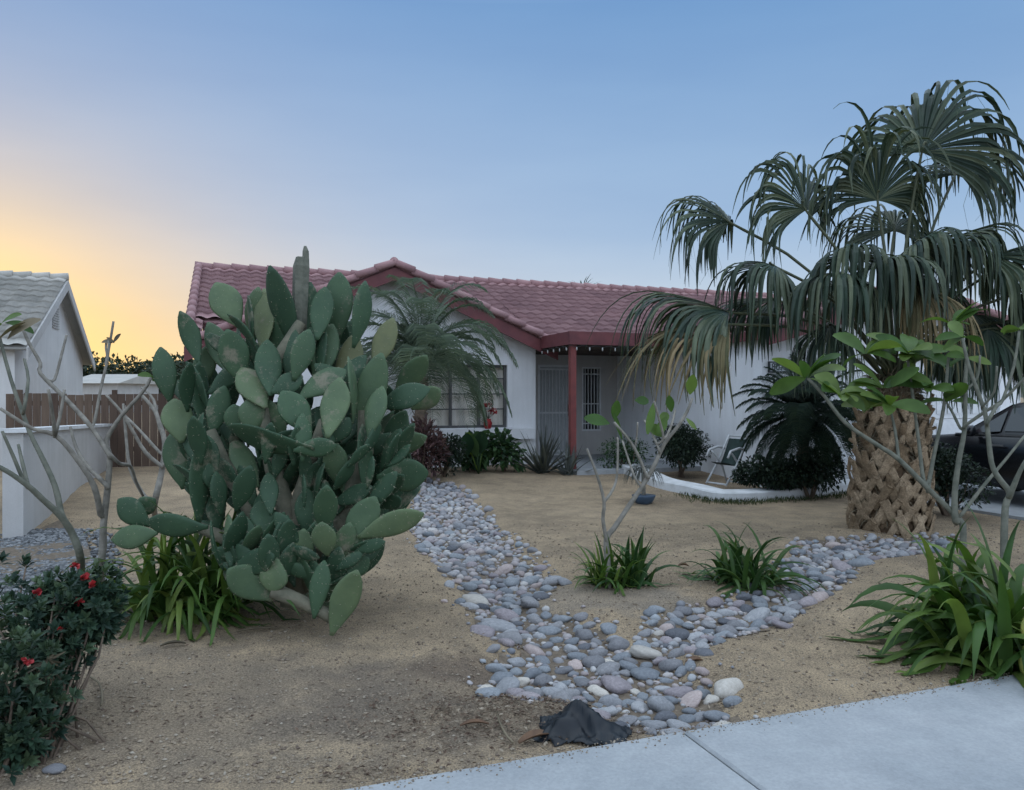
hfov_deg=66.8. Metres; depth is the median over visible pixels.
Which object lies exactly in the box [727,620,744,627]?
river stone
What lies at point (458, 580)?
river stone
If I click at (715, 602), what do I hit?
river stone
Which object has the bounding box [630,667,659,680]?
river stone
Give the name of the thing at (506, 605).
river stone
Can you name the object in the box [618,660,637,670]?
river stone
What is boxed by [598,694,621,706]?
river stone
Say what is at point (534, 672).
river stone
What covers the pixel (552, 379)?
door
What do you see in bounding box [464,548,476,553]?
river stone
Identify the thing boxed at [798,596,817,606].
river stone
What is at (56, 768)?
garden stone
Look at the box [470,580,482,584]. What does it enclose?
river stone
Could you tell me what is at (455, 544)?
river stone
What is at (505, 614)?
river stone
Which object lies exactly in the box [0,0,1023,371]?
sky
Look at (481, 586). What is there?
river stone
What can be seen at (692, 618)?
river stone
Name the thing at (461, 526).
river stone
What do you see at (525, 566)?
river stone
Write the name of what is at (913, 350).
plumeria
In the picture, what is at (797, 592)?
river stone
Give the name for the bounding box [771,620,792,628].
river stone
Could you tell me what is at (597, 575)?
lily plant
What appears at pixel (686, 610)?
river stone
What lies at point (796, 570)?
river stone
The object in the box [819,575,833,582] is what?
river stone
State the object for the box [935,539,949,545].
river stone
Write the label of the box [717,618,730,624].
river stone
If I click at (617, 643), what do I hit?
river stone
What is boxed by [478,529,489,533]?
river stone
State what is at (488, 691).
river stone
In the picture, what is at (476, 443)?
leaf plant
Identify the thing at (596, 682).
river stone
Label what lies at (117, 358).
distant tree
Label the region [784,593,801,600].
river stone
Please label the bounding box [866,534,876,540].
river stone
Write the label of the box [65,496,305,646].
strap leaf clump
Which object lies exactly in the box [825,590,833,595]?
river stone
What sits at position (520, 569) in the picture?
river stone
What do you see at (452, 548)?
river stone
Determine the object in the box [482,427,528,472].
broadleaf shrub
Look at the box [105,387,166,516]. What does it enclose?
bare plumeria
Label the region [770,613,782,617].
river stone
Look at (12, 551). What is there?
gravel strip
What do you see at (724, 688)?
river stone
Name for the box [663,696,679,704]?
river stone
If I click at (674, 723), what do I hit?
river stone
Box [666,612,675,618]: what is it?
river stone
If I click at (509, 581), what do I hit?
river stone
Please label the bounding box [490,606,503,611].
river stone
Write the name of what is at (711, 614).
river stone
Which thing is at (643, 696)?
river stone
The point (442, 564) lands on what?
river stone
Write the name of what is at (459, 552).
river stone
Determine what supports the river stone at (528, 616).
on the stream bed
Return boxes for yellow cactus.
[1018,618,1023,673]
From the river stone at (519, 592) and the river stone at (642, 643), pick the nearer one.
the river stone at (642, 643)
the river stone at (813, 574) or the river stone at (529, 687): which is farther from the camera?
the river stone at (813, 574)
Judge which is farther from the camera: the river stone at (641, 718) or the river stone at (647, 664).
the river stone at (647, 664)
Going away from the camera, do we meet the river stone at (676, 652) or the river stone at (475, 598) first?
the river stone at (676, 652)
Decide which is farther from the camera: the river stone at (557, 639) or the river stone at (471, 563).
the river stone at (471, 563)
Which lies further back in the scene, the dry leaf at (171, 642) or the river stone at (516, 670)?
the dry leaf at (171, 642)
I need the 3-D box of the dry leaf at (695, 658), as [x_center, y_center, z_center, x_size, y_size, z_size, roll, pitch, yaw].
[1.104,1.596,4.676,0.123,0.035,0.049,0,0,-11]
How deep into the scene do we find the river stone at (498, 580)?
6.90 m
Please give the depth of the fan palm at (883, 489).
9.01 m
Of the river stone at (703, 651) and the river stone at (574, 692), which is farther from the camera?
the river stone at (703, 651)
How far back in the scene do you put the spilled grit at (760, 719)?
3.55 m
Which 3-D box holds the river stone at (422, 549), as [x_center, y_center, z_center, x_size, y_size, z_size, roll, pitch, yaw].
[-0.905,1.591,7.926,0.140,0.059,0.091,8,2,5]
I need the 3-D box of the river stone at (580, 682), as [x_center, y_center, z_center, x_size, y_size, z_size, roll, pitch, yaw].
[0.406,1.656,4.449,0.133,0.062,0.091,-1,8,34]
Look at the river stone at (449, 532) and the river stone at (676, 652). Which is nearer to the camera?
the river stone at (676, 652)
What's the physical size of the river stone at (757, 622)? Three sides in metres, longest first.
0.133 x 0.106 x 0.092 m
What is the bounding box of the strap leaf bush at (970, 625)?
[826,498,1023,687]
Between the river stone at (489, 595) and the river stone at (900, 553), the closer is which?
the river stone at (489, 595)
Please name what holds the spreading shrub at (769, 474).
on the ground at (524, 501)
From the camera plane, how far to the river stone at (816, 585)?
6.68 m
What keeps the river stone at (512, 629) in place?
on the stream bed
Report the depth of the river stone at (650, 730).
3.75 m
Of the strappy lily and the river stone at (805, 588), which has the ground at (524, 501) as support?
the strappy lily
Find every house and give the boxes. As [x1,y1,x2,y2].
[0,270,94,464]
[83,374,158,412]
[184,257,1019,486]
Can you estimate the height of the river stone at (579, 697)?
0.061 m
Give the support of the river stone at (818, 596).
on the stream bed
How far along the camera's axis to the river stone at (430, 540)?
8.62 m
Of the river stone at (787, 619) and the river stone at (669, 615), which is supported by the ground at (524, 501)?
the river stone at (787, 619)
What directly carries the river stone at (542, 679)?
on the stream bed
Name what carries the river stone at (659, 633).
on the stream bed
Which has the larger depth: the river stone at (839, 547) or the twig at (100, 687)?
the river stone at (839, 547)
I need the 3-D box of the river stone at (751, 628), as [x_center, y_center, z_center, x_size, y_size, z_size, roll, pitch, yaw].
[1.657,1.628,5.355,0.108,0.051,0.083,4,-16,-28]
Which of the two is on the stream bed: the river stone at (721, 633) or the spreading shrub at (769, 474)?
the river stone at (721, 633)
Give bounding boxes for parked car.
[931,402,1023,495]
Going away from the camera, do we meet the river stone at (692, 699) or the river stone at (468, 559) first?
the river stone at (692, 699)
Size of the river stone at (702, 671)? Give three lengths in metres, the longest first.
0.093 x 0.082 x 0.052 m
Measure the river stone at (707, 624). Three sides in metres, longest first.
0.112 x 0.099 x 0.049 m
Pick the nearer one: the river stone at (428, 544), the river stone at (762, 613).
the river stone at (762, 613)
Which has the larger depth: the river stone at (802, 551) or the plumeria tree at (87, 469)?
the river stone at (802, 551)
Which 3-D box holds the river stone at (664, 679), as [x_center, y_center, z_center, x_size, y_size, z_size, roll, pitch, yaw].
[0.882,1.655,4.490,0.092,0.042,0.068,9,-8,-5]
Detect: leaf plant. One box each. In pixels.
[461,431,487,473]
[672,521,825,601]
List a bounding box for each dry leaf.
[160,640,185,645]
[460,719,488,725]
[518,729,548,743]
[685,656,702,661]
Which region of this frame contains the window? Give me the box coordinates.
[427,364,505,427]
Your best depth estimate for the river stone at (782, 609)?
5.93 m
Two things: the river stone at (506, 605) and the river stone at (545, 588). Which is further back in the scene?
the river stone at (545, 588)
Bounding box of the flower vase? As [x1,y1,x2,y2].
[484,403,496,428]
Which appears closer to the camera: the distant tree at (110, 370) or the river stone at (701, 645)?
the river stone at (701, 645)
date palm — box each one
[350,274,518,460]
[732,344,865,485]
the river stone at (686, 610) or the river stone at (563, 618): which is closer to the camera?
the river stone at (563, 618)
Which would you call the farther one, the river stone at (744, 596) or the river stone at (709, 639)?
the river stone at (744, 596)
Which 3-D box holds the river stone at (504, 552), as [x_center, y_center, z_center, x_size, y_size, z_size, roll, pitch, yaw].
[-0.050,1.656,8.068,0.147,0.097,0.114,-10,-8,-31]
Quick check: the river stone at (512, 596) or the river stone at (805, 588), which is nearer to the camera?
the river stone at (512, 596)
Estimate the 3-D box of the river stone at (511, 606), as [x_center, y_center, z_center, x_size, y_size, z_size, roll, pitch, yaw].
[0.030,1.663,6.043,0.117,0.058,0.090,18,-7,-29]
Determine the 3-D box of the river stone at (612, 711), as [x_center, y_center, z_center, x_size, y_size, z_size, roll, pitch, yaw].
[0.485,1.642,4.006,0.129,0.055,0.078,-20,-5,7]
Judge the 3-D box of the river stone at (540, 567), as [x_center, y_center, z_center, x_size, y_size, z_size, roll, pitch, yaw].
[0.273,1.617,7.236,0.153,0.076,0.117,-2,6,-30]
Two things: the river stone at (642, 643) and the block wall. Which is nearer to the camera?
the river stone at (642, 643)
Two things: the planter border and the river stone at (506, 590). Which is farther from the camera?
the planter border
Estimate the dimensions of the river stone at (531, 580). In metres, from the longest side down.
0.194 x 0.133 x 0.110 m
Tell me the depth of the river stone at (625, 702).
4.16 m
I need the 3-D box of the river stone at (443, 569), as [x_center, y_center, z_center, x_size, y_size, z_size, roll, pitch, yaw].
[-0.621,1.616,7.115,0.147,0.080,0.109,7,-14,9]
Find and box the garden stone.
[41,763,65,773]
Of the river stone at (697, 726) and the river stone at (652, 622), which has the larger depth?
the river stone at (652, 622)
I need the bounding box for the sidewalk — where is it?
[345,675,1023,789]
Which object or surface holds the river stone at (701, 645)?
on the ground at (524, 501)
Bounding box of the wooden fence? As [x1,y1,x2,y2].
[6,390,178,466]
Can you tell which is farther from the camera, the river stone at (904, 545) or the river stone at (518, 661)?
the river stone at (904, 545)
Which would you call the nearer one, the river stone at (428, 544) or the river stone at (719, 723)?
the river stone at (719, 723)
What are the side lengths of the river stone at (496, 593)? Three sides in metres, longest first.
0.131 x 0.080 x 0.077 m
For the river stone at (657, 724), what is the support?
on the stream bed
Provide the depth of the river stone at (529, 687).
4.41 m
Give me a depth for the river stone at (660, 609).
5.75 m
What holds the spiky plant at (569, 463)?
on the ground at (524, 501)
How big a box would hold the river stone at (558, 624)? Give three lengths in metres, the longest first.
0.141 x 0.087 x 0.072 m
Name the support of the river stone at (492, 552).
on the stream bed
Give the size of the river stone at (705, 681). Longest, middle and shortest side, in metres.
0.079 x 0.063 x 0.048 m
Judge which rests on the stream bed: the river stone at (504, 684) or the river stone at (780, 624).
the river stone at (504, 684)
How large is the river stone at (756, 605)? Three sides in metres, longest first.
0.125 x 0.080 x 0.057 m
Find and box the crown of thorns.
[0,550,131,785]
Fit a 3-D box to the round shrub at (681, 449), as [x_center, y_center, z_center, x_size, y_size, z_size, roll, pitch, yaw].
[3.016,0.979,13.894,1.016,1.078,0.998,0,0,-22]
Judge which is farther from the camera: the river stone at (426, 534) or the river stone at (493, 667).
the river stone at (426, 534)
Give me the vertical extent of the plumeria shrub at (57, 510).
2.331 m
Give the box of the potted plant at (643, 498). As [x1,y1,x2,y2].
[623,464,663,504]
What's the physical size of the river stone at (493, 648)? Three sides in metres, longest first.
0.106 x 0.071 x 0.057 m
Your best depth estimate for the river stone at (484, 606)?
6.00 m
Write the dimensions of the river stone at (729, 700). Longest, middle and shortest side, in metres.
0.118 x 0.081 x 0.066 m
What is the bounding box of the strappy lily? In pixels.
[577,527,683,590]
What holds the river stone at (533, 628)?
on the stream bed
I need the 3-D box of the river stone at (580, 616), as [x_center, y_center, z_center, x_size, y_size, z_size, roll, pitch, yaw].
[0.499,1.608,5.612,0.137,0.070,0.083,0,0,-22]
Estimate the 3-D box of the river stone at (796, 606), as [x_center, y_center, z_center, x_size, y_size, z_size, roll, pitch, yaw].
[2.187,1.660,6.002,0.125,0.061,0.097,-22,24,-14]
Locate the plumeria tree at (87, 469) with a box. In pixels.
[0,321,154,580]
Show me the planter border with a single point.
(677, 485)
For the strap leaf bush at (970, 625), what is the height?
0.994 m
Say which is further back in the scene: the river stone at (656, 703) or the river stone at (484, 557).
the river stone at (484, 557)
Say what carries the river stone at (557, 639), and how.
on the stream bed
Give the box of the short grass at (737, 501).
[661,490,846,504]
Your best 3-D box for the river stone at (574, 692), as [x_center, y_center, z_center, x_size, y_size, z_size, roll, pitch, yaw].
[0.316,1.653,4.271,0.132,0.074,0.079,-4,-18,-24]
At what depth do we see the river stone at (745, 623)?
5.60 m
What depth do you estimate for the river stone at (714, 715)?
3.91 m
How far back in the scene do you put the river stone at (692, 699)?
4.16 m
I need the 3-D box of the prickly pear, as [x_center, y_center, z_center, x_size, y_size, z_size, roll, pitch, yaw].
[-1.674,0.235,5.757,2.277,2.736,1.750,0,0,0]
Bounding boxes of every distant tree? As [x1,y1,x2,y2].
[83,351,119,376]
[83,358,121,374]
[85,356,185,397]
[93,353,160,393]
[126,359,193,392]
[145,352,192,398]
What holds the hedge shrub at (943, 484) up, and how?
on the ground at (524, 501)
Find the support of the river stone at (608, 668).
on the stream bed
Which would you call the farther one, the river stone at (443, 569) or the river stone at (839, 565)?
the river stone at (839, 565)
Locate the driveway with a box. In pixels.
[927,483,1023,520]
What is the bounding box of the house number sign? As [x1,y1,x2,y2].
[768,361,788,372]
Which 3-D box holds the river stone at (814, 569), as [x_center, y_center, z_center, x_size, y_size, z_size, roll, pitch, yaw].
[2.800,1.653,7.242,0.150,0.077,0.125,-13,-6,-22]
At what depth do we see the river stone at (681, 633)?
5.29 m
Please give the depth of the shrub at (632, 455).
14.52 m
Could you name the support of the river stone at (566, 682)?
on the stream bed
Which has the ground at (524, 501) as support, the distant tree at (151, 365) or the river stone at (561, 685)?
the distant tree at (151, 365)
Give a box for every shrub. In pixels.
[0,312,84,571]
[409,413,452,481]
[424,432,466,476]
[454,430,495,471]
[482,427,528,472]
[596,436,653,468]
[652,421,712,477]
[729,453,812,491]
[782,444,847,498]
[933,441,996,515]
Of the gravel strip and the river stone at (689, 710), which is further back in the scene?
the gravel strip
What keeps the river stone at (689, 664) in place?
on the stream bed
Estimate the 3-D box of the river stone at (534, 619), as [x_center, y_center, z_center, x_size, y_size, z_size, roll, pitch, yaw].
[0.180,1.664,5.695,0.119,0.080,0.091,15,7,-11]
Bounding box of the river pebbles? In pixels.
[406,477,959,735]
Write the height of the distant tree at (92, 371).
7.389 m
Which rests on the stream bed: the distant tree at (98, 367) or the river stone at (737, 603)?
the river stone at (737, 603)
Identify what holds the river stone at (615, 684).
on the stream bed
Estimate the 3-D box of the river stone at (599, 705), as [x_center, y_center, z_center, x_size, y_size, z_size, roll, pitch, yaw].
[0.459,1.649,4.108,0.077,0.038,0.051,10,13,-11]
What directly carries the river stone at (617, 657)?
on the stream bed
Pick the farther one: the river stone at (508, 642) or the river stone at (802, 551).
the river stone at (802, 551)
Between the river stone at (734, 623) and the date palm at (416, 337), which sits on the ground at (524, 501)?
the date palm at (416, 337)
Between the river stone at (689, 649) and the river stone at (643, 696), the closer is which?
the river stone at (643, 696)
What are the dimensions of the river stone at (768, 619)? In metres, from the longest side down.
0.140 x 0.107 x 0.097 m
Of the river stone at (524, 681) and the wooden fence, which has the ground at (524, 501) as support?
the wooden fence
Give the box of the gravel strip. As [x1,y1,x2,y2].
[0,520,91,607]
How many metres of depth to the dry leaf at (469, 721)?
3.73 m
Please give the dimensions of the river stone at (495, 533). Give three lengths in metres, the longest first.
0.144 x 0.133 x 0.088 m
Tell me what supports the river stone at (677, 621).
on the stream bed
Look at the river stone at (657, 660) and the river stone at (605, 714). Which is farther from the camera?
the river stone at (657, 660)
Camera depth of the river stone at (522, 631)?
5.38 m
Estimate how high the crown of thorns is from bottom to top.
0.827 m
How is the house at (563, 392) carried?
on the ground at (524, 501)
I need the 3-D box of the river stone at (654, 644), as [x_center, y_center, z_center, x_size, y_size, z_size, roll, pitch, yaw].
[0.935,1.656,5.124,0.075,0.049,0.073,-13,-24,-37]
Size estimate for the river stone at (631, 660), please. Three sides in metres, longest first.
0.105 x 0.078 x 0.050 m
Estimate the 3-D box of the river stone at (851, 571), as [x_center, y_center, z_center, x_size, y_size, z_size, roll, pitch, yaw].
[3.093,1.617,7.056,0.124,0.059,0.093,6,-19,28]
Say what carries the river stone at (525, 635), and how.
on the stream bed
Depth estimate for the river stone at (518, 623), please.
5.60 m
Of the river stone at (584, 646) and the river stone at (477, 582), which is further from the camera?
the river stone at (477, 582)
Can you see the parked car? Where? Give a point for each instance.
(1007, 428)
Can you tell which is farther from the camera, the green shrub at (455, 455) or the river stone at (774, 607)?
the green shrub at (455, 455)
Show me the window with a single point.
(450, 409)
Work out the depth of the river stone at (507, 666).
4.67 m
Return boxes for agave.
[502,424,583,473]
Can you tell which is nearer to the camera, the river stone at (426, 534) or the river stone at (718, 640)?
the river stone at (718, 640)
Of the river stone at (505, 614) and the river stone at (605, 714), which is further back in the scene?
the river stone at (505, 614)
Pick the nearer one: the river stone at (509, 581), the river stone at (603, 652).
the river stone at (603, 652)
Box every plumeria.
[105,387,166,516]
[584,375,697,587]
[769,301,1023,589]
[935,321,1023,565]
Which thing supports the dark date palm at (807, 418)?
on the ground at (524, 501)
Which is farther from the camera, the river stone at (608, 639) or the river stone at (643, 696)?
the river stone at (608, 639)
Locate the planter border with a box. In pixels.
[621,464,849,500]
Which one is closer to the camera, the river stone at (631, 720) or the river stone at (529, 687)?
the river stone at (631, 720)
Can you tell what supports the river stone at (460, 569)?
on the stream bed
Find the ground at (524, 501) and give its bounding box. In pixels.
[0,397,1023,789]
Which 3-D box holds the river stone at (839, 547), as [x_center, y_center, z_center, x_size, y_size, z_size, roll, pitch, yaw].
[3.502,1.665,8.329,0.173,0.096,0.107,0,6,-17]
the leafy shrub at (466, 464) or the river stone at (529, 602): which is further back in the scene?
the leafy shrub at (466, 464)
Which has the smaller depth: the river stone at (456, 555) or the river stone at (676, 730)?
the river stone at (676, 730)
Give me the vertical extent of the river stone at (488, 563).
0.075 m
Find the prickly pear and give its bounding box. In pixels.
[111,246,440,635]
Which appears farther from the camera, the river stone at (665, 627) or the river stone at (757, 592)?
the river stone at (757, 592)
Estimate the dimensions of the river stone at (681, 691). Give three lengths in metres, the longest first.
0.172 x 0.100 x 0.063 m
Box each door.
[538,365,567,454]
[789,358,996,480]
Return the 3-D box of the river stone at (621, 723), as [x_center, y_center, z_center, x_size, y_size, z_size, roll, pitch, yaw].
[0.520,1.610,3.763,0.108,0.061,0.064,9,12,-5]
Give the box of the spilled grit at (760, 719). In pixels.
[316,671,1014,789]
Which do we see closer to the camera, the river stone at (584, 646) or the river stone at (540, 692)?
the river stone at (540, 692)
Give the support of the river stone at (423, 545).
on the ground at (524, 501)
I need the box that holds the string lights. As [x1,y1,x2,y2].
[540,345,680,353]
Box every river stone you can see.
[414,543,425,547]
[417,547,429,553]
[422,532,434,536]
[422,540,432,547]
[424,538,433,543]
[429,546,441,551]
[437,567,451,572]
[438,563,452,566]
[444,530,453,535]
[444,580,454,587]
[446,545,457,550]
[447,558,458,562]
[448,542,459,547]
[449,553,464,558]
[452,550,463,554]
[452,567,467,571]
[453,523,465,529]
[453,561,465,567]
[454,578,461,583]
[454,598,465,603]
[462,556,476,562]
[462,582,477,591]
[462,594,488,604]
[462,602,479,609]
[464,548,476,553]
[466,561,477,566]
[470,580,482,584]
[470,624,494,636]
[475,687,500,697]
[476,603,489,609]
[476,684,492,689]
[477,584,487,589]
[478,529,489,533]
[480,555,490,559]
[481,618,515,631]
[482,593,494,598]
[483,560,494,566]
[485,663,507,672]
[486,549,498,554]
[486,644,500,652]
[487,598,497,603]
[488,573,498,577]
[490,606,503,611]
[491,671,512,683]
[492,578,504,582]
[493,531,502,536]
[493,591,502,596]
[494,564,512,574]
[494,608,519,620]
[495,631,522,644]
[496,677,519,693]
[498,587,512,593]
[498,638,514,646]
[501,550,513,554]
[501,597,516,603]
[501,602,511,608]
[502,594,515,598]
[503,577,519,586]
[503,628,518,632]
[503,664,512,668]
[506,688,524,697]
[507,657,525,666]
[509,586,518,590]
[509,604,520,609]
[509,667,522,674]
[512,608,521,614]
[512,621,523,625]
[514,567,526,572]
[515,590,526,595]
[516,691,540,700]
[518,564,529,568]
[518,630,528,633]
[518,677,529,685]
[520,594,533,598]
[520,596,539,607]
[521,575,540,584]
[521,633,533,638]
[522,686,533,688]
[523,644,545,655]
[523,667,541,678]
[525,625,537,631]
[526,608,536,613]
[526,613,539,619]
[527,547,537,552]
[528,616,542,623]
[529,689,543,695]
[530,582,541,587]
[532,633,545,638]
[533,564,547,571]
[533,592,549,600]
[534,655,549,663]
[534,673,552,686]
[537,626,561,634]
[538,666,550,672]
[540,585,553,591]
[540,611,551,618]
[542,575,560,585]
[542,687,563,695]
[548,621,562,627]
[549,636,563,642]
[551,615,572,622]
[551,690,572,702]
[554,666,573,673]
[554,682,567,689]
[557,577,571,585]
[561,680,570,685]
[563,644,578,652]
[564,637,578,644]
[565,688,579,696]
[567,652,587,659]
[568,659,582,668]
[572,695,585,699]
[573,612,588,621]
[573,624,582,631]
[573,687,585,694]
[574,678,590,686]
[575,628,593,639]
[578,643,591,649]
[581,655,604,667]
[582,693,595,701]
[583,621,595,628]
[587,684,608,696]
[588,647,607,656]
[588,680,602,686]
[590,638,601,644]
[592,703,602,707]
[594,709,610,720]
[596,661,619,675]
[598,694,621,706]
[600,622,616,634]
[600,707,617,715]
[601,675,632,693]
[606,635,619,642]
[607,637,629,651]
[612,652,630,661]
[615,715,637,725]
[615,721,628,726]
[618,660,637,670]
[618,669,630,676]
[622,699,635,707]
[623,657,637,663]
[629,645,662,659]
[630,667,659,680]
[630,688,639,694]
[631,701,648,711]
[633,640,651,647]
[637,628,651,636]
[637,692,648,700]
[638,716,650,720]
[639,720,667,729]
[640,662,652,667]
[643,608,656,616]
[645,619,658,625]
[645,728,656,734]
[647,695,674,711]
[648,605,665,612]
[650,642,659,646]
[652,656,667,665]
[653,630,663,635]
[653,685,670,691]
[653,710,676,720]
[656,677,672,682]
[658,659,682,671]
[659,623,673,632]
[660,636,673,643]
[663,621,675,627]
[663,686,692,696]
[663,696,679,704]
[664,628,689,639]
[664,728,684,733]
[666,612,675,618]
[666,719,691,729]
[667,648,684,658]
[668,641,678,646]
[670,617,683,624]
[672,611,683,618]
[674,665,686,676]
[675,606,692,615]
[678,714,695,722]
[679,641,690,646]
[680,690,701,707]
[681,622,694,629]
[681,707,696,713]
[683,646,696,653]
[684,660,695,670]
[686,615,699,621]
[687,631,703,639]
[691,607,704,613]
[693,688,710,699]
[694,648,713,655]
[694,711,705,721]
[694,723,710,729]
[695,638,707,644]
[695,642,709,648]
[695,666,709,675]
[700,678,712,685]
[701,620,716,628]
[701,629,715,633]
[702,710,729,721]
[703,694,719,704]
[706,596,723,607]
[706,611,722,617]
[706,636,715,642]
[711,720,730,726]
[712,637,725,644]
[713,630,729,637]
[714,677,743,697]
[715,624,738,634]
[716,608,734,615]
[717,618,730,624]
[722,695,741,707]
[727,606,740,612]
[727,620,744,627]
[732,600,744,607]
[735,591,751,600]
[735,627,745,631]
[737,619,748,626]
[739,604,752,612]
[743,607,770,620]
[744,627,759,630]
[750,595,767,604]
[750,619,766,628]
[751,590,762,595]
[753,602,767,607]
[761,590,776,595]
[764,616,780,623]
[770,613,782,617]
[771,605,780,610]
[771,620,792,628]
[777,606,795,613]
[780,561,794,568]
[780,615,792,622]
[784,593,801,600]
[784,601,797,606]
[784,610,799,615]
[789,557,800,561]
[789,603,801,609]
[790,590,803,596]
[791,567,804,573]
[795,549,805,554]
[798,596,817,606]
[800,584,813,590]
[806,568,820,572]
[806,571,822,577]
[810,583,818,588]
[812,554,824,558]
[812,557,822,562]
[812,591,828,601]
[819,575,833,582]
[825,542,840,546]
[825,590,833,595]
[831,545,845,549]
[831,560,851,570]
[832,554,843,559]
[836,578,847,584]
[845,569,858,574]
[848,557,874,566]
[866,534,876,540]
[867,556,879,560]
[880,542,892,546]
[896,550,909,556]
[898,542,908,548]
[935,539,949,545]
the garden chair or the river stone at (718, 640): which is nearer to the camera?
the river stone at (718, 640)
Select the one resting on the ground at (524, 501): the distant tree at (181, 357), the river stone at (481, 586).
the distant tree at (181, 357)
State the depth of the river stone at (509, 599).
6.23 m
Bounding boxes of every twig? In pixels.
[86,674,103,705]
[495,705,513,742]
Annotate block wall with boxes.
[0,424,111,538]
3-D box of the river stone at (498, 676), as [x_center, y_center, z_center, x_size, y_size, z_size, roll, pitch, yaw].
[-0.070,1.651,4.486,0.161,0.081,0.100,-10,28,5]
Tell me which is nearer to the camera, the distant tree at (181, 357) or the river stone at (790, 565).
the river stone at (790, 565)
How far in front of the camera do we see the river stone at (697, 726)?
3.81 m
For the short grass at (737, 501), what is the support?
on the ground at (524, 501)
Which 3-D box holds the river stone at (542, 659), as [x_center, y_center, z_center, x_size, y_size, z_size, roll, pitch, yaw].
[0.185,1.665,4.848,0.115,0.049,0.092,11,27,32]
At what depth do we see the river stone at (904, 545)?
8.40 m
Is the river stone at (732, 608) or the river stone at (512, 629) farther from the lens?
the river stone at (732, 608)
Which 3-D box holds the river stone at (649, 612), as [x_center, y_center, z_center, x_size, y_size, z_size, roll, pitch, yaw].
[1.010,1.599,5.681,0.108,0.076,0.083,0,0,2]
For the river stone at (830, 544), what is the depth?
8.44 m
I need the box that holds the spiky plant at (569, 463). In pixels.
[537,439,598,474]
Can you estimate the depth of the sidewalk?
3.35 m
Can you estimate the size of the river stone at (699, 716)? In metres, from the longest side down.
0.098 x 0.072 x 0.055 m
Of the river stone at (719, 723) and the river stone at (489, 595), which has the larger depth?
the river stone at (489, 595)
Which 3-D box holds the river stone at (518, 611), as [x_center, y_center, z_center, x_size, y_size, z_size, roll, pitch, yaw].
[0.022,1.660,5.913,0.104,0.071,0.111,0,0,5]
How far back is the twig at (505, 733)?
3.66 m
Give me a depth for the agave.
14.08 m
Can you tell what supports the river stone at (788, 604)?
on the stream bed
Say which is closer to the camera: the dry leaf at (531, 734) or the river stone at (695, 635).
the dry leaf at (531, 734)
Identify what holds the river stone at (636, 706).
on the stream bed
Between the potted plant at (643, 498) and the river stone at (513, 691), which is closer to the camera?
the river stone at (513, 691)
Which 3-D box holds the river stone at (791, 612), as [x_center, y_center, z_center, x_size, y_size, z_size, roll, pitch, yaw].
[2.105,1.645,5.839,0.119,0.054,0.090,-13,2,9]
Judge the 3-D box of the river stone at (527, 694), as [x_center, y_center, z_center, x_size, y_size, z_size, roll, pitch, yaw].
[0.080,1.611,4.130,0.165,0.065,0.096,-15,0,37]
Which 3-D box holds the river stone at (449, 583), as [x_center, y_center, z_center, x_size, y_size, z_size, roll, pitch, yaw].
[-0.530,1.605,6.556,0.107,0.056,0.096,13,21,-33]
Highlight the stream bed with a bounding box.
[413,482,954,732]
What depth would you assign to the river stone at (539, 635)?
5.31 m
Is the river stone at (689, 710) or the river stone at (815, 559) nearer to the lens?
the river stone at (689, 710)
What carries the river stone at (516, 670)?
on the stream bed
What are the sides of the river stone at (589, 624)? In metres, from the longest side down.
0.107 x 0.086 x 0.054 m
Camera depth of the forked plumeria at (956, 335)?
6.17 m
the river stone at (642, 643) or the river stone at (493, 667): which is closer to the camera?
the river stone at (493, 667)
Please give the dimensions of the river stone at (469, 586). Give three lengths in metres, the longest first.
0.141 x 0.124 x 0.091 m
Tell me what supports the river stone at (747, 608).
on the stream bed
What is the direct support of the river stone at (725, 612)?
on the stream bed
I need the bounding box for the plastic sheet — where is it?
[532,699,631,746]
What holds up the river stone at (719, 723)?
on the stream bed
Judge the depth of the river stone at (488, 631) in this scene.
5.21 m
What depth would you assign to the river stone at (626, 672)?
4.57 m
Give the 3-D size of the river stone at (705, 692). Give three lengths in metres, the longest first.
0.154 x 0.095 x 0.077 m
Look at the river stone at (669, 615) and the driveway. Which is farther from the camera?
the driveway
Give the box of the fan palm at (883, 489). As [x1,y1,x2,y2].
[585,79,1023,537]
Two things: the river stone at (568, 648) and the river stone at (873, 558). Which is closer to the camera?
the river stone at (568, 648)
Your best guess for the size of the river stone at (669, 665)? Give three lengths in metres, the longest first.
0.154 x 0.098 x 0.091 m
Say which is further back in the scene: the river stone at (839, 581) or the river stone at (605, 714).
the river stone at (839, 581)
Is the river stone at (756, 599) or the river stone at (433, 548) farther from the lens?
the river stone at (433, 548)
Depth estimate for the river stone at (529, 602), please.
5.94 m
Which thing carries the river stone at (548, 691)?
on the stream bed
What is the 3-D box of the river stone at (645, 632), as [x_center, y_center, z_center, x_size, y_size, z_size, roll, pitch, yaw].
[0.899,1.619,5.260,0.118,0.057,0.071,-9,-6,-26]
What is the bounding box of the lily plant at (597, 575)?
[569,534,645,595]
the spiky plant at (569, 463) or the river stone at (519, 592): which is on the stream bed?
the river stone at (519, 592)
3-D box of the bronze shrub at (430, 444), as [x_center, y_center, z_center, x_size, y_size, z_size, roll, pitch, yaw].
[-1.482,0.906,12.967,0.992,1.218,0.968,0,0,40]
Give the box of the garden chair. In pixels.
[706,435,747,486]
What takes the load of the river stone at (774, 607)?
on the stream bed

